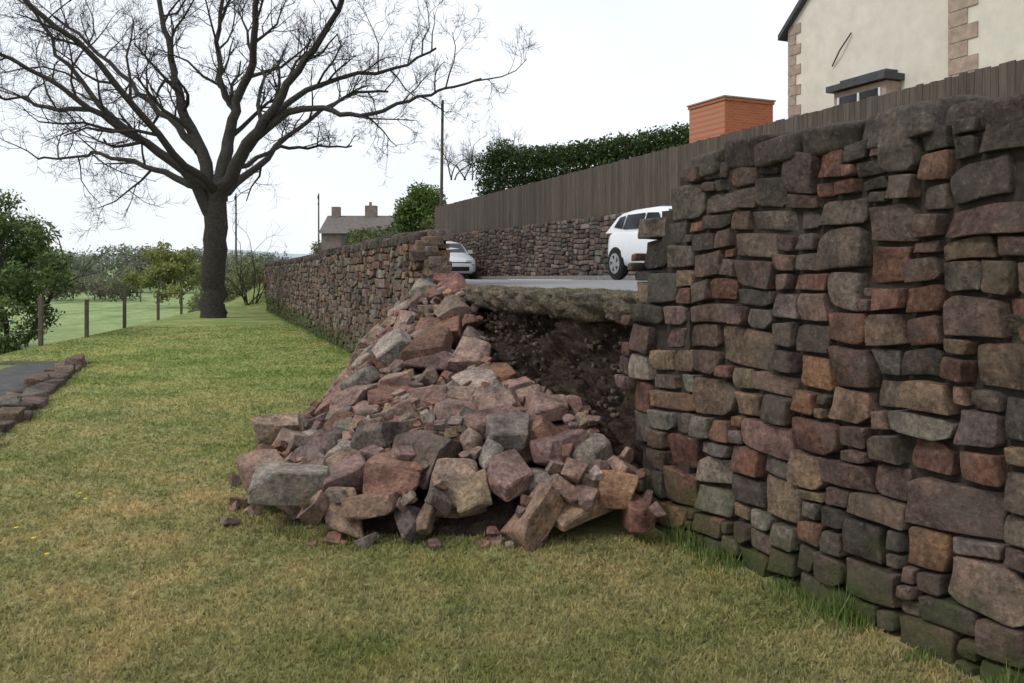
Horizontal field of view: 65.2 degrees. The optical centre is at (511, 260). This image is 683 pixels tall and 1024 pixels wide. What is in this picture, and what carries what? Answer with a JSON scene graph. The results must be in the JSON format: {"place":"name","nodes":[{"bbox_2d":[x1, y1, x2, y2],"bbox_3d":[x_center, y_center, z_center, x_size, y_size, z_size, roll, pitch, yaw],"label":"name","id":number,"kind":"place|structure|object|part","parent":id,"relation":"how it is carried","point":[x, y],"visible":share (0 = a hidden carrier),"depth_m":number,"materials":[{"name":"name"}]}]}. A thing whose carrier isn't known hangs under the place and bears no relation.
{"place":"outdoors","nodes":[
{"label":"outdoors","id":0,"kind":"place"},
{"bbox_2d":[0,361,92,395],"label":"tarmac path","id":1,"kind":"structure","parent":0,"point":[12,378],"depth_m":11.47,"materials":[{"name":"grey asphalt"}]},
{"bbox_2d":[61,249,310,263],"bbox_3d":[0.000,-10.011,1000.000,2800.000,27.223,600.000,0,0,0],"label":"hills","id":2,"kind":"structure","parent":0,"point":[282,254],"depth_m":949.74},
{"bbox_2d":[223,283,266,309],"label":"road bank","id":3,"kind":"structure","parent":0,"point":[236,303],"depth_m":33.41,"materials":[{"name":"green plant"}]},
{"bbox_2d":[234,193,236,265],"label":"utility pole","id":4,"kind":"object","parent":3,"relation":"on","point":[235,196],"visible":0.68,"depth_m":61.95,"materials":[{"name":"brown wood"}]},
{"bbox_2d":[0,0,798,254],"label":"sky","id":5,"kind":"structure","parent":0,"point":[600,68],"materials":[{"name":"white"}]},
{"bbox_2d":[0,264,984,682],"bbox_3d":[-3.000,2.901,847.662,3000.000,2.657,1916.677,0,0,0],"label":"ground","id":6,"kind":"structure","parent":0,"point":[140,316],"depth_m":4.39,"materials":[{"name":"green plant"}]},
{"bbox_2d":[0,354,85,436],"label":"stone edging","id":7,"kind":"object","parent":6,"relation":"on","point":[19,405],"visible":0.84,"depth_m":9.04,"materials":[{"name":"stone"}]},
{"bbox_2d":[0,189,126,354],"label":"bushy tree","id":8,"kind":"object","parent":6,"relation":"on","point":[17,287],"visible":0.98,"depth_m":19.10,"materials":[{"name":"green plant"}]},
{"bbox_2d":[0,288,202,345],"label":"wire fence","id":9,"kind":"object","parent":6,"relation":"on","point":[41,316],"visible":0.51,"depth_m":18.96,"materials":[{"name":"brown wood"}]},
{"bbox_2d":[36,269,229,301],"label":"field hedge","id":10,"kind":"object","parent":6,"relation":"on","point":[112,288],"visible":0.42,"depth_m":58.06,"materials":[{"name":"green plant"}]},
{"bbox_2d":[118,238,200,304],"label":"field shrub","id":11,"kind":"object","parent":6,"relation":"on","point":[165,261],"visible":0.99,"depth_m":47.21,"materials":[{"name":"green plant"}]},
{"bbox_2d":[150,202,290,304],"bbox_3d":[-11.508,-0.279,32.474,6.178,4.558,3.482,0,0,0],"label":"bare shrub","id":12,"kind":"object","parent":6,"relation":"on","point":[242,285],"visible":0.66,"depth_m":33.01,"materials":[{"name":"brown plant"}]},
{"bbox_2d":[186,254,265,312],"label":"bank shrubs","id":13,"kind":"object","parent":6,"relation":"on","point":[194,307],"visible":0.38,"depth_m":35.80,"materials":[{"name":"green plant"}]},
{"bbox_2d":[0,0,541,317],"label":"bare oak tree","id":14,"kind":"object","parent":6,"relation":"on","point":[212,190],"visible":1,"depth_m":26.22,"materials":[{"name":"brown plant"}]},
{"bbox_2d":[263,254,320,335],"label":"stone wall","id":15,"kind":"structure","parent":6,"relation":"on","point":[300,306],"depth_m":23.05,"materials":[{"name":"brown stone"}]},
{"bbox_2d":[290,241,445,323],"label":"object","id":16,"kind":"object","parent":6,"relation":"on","point":[444,242],"visible":0.07,"depth_m":12.34,"materials":[{"name":"stone"}]},
{"bbox_2d":[309,213,434,254],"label":"roadside hedge","id":17,"kind":"object","parent":6,"relation":"on","point":[359,235],"visible":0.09,"depth_m":53.31,"materials":[{"name":"green plant"}]},
{"bbox_2d":[317,229,452,353],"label":"stones","id":18,"kind":"object","parent":6,"relation":"on","point":[344,322],"visible":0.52,"depth_m":13.05,"materials":[{"name":"stone"}]},
{"bbox_2d":[219,272,665,551],"bbox_3d":[-1.295,0.891,7.518,2.430,1.515,7.165,0,0,-16],"label":"collapsed stone pile","id":19,"kind":"object","parent":6,"relation":"on","point":[383,427],"visible":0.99,"depth_m":5.02,"materials":[{"name":"stone"}]},
{"bbox_2d":[362,309,643,536],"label":"soil bank","id":20,"kind":"structure","parent":6,"relation":"on","point":[565,338],"depth_m":5.99,"materials":[{"name":"brown soil"}]},
{"bbox_2d":[478,308,629,446],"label":"earth clods","id":21,"kind":"object","parent":20,"relation":"on","point":[603,401],"visible":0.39,"depth_m":6.92,"materials":[{"name":"soil"}]},
{"bbox_2d":[452,217,631,275],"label":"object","id":22,"kind":"object","parent":6,"relation":"on","point":[543,245],"depth_m":24.69,"materials":[{"name":"stone"}]},
{"bbox_2d":[450,212,636,275],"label":"stones","id":23,"kind":"object","parent":22,"relation":"on","point":[538,269],"visible":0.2,"depth_m":25.01,"materials":[{"name":"grey stone"}]},
{"bbox_2d":[235,307,1022,682],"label":"weeds","id":24,"kind":"object","parent":6,"relation":"on","point":[845,615],"visible":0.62,"depth_m":3.77,"materials":[{"name":"green plant"}]},
{"bbox_2d":[643,131,1023,636],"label":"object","id":25,"kind":"object","parent":6,"relation":"on","point":[664,330],"visible":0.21,"depth_m":3.61,"materials":[{"name":"stone"}]},
{"bbox_2d":[614,93,1023,682],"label":"stones","id":26,"kind":"object","parent":25,"relation":"on","point":[875,519],"visible":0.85,"depth_m":3.57,"materials":[{"name":"stone"}]},
{"bbox_2d":[460,279,1023,343],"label":"road","id":27,"kind":"structure","parent":0,"point":[582,308],"depth_m":6.83,"materials":[{"name":"grey asphalt"}]},
{"bbox_2d":[317,193,319,249],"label":"utility pole","id":28,"kind":"object","parent":27,"relation":"on","point":[318,223],"visible":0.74,"depth_m":69.93,"materials":[{"name":"brown wood"}]},
{"bbox_2d":[446,241,476,278],"bbox_3d":[-2.612,0.000,30.689,1.927,1.480,3.682,0,0,-21],"label":"hatchback car","id":29,"kind":"object","parent":27,"relation":"on","point":[462,260],"visible":0.43,"depth_m":29.37,"materials":[{"name":"white paint"}]},
{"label":"windows","id":30,"kind":"part","parent":29,"relation":"part of","materials":[{"name":"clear glass"}]},
{"bbox_2d":[508,279,538,279],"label":"road markings","id":31,"kind":"structure","parent":27,"relation":"on","point":[523,279],"depth_m":16.37,"materials":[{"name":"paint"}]},
{"bbox_2d":[459,285,637,294],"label":"verge grass","id":32,"kind":"structure","parent":27,"relation":"on","point":[565,290],"depth_m":6.46,"materials":[{"name":"green plant"}]},
{"bbox_2d":[463,275,634,279],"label":"kerb","id":33,"kind":"structure","parent":27,"relation":"on","point":[627,277],"depth_m":23.32,"materials":[{"name":"concrete"}]},
{"bbox_2d":[606,206,671,279],"bbox_3d":[3.320,-0.332,15.614,1.927,1.480,3.682,0,0,-21],"label":"hatchback car","id":34,"kind":"object","parent":27,"relation":"on","point":[625,243],"visible":0.19,"depth_m":16.14,"materials":[{"name":"white paint"}]},
{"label":"windows","id":35,"kind":"part","parent":34,"relation":"part of","materials":[{"name":"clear glass"}]},
{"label":"hillside","id":36,"kind":"structure","parent":0,"visible":0},
{"bbox_2d":[0,241,291,292],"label":"distant woodland","id":37,"kind":"object","parent":36,"relation":"on","point":[136,263],"visible":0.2,"depth_m":79.48,"materials":[{"name":"green plant"}]},
{"bbox_2d":[318,202,401,249],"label":"stone cottage","id":38,"kind":"structure","parent":36,"relation":"on","point":[335,227],"depth_m":63.30,"materials":[{"name":"grey stone"}]},
{"bbox_2d":[342,236,350,245],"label":"windows","id":39,"kind":"structure","parent":38,"relation":"in","point":[343,238],"depth_m":61.96,"materials":[{"name":"grey glass"}]},
{"bbox_2d":[388,180,447,233],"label":"roadside bush","id":40,"kind":"object","parent":36,"relation":"on","point":[415,205],"visible":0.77,"depth_m":42.05,"materials":[{"name":"green plant"}]},
{"bbox_2d":[439,100,443,228],"bbox_3d":[-3.279,-2.500,36.930,0.269,9.802,0.310,0,0,0],"label":"utility pole","id":41,"kind":"object","parent":36,"relation":"on","point":[441,157],"visible":0.59,"depth_m":36.94,"materials":[{"name":"brown wood"}]},
{"bbox_2d":[424,118,543,180],"bbox_3d":[-0.996,-5.434,39.183,7.233,3.307,4.502,0,0,-15],"label":"bare thicket","id":42,"kind":"object","parent":36,"relation":"on","point":[471,159],"visible":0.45,"depth_m":38.99,"materials":[{"name":"brown plant"}]},
{"bbox_2d":[471,122,688,196],"bbox_3d":[2.689,-3.220,32.547,2.193,4.665,13.207,0,0,-41],"label":"conifer hedge","id":43,"kind":"object","parent":36,"relation":"on","point":[609,150],"visible":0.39,"depth_m":33.17,"materials":[{"name":"green plant"}]},
{"bbox_2d":[435,59,1023,233],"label":"timber fence","id":44,"kind":"object","parent":36,"relation":"on","point":[649,180],"visible":0.56,"depth_m":20.22,"materials":[{"name":"brown wood"}]},
{"bbox_2d":[686,95,775,142],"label":"brick outbuilding","id":45,"kind":"structure","parent":36,"relation":"on","point":[718,116],"depth_m":22.41,"materials":[{"name":"brick"}]},
{"bbox_2d":[790,0,949,116],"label":"walls","id":46,"kind":"structure","parent":36,"relation":"on","point":[909,38],"depth_m":21.01,"materials":[{"name":"beige paint"}]},
{"bbox_2d":[778,0,806,41],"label":"roof","id":47,"kind":"structure","parent":46,"relation":"on","point":[789,22],"depth_m":23.75,"materials":[{"name":"stone"}]},
{"bbox_2d":[788,22,800,118],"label":"quoins","id":48,"kind":"object","parent":46,"relation":"attached to","point":[794,68],"visible":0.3,"depth_m":23.77,"materials":[{"name":"stone"}]},
{"bbox_2d":[793,0,864,24],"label":"gable","id":49,"kind":"structure","parent":46,"relation":"on","point":[812,10],"depth_m":22.81,"materials":[{"name":"beige paint"}]},
{"bbox_2d":[832,33,851,66],"bbox_3d":[9.015,-5.775,21.945,0.107,0.775,0.726,0,0,-21],"label":"cable","id":50,"kind":"object","parent":46,"relation":"attached to","point":[840,49],"visible":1,"depth_m":21.90,"materials":[{"name":"black rubber"}]},
{"bbox_2d":[826,68,904,93],"bbox_3d":[9.166,-4.670,20.849,0.677,0.300,1.990,0,0,-21],"label":"window hood","id":51,"kind":"object","parent":46,"relation":"attached to","point":[871,78],"depth_m":20.43,"materials":[{"name":"stone"}]},
{"bbox_2d":[834,80,900,105],"bbox_3d":[9.250,-3.450,20.882,0.497,2.100,1.750,0,0,-21],"label":"bay window surround","id":52,"kind":"object","parent":46,"relation":"attached to","point":[887,86],"visible":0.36,"depth_m":20.25,"materials":[{"name":"stone"}]},
{"bbox_2d":[837,87,880,104],"bbox_3d":[8.994,-3.425,20.782,0.028,1.850,1.450,0,0,-21],"label":"window frame","id":53,"kind":"object","parent":52,"relation":"attached to","point":[858,96],"visible":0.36,"depth_m":20.76,"materials":[{"name":"white plastic"}]},
{"bbox_2d":[840,88,877,103],"bbox_3d":[9.013,-3.425,20.789,0.007,1.850,1.450,0,0,-21],"label":"window glass","id":54,"kind":"object","parent":53,"relation":"in","point":[853,97],"visible":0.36,"depth_m":20.73,"materials":[{"name":"grey glass"}]},
{"bbox_2d":[950,0,1023,75],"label":"wing","id":55,"kind":"structure","parent":36,"relation":"on","point":[998,40],"depth_m":17.29,"materials":[{"name":"beige paint"}]},
{"bbox_2d":[948,0,977,76],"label":"wing quoins","id":56,"kind":"object","parent":55,"relation":"attached to","point":[958,34],"visible":0.32,"depth_m":18.10,"materials":[{"name":"beige stone"}]}
]}

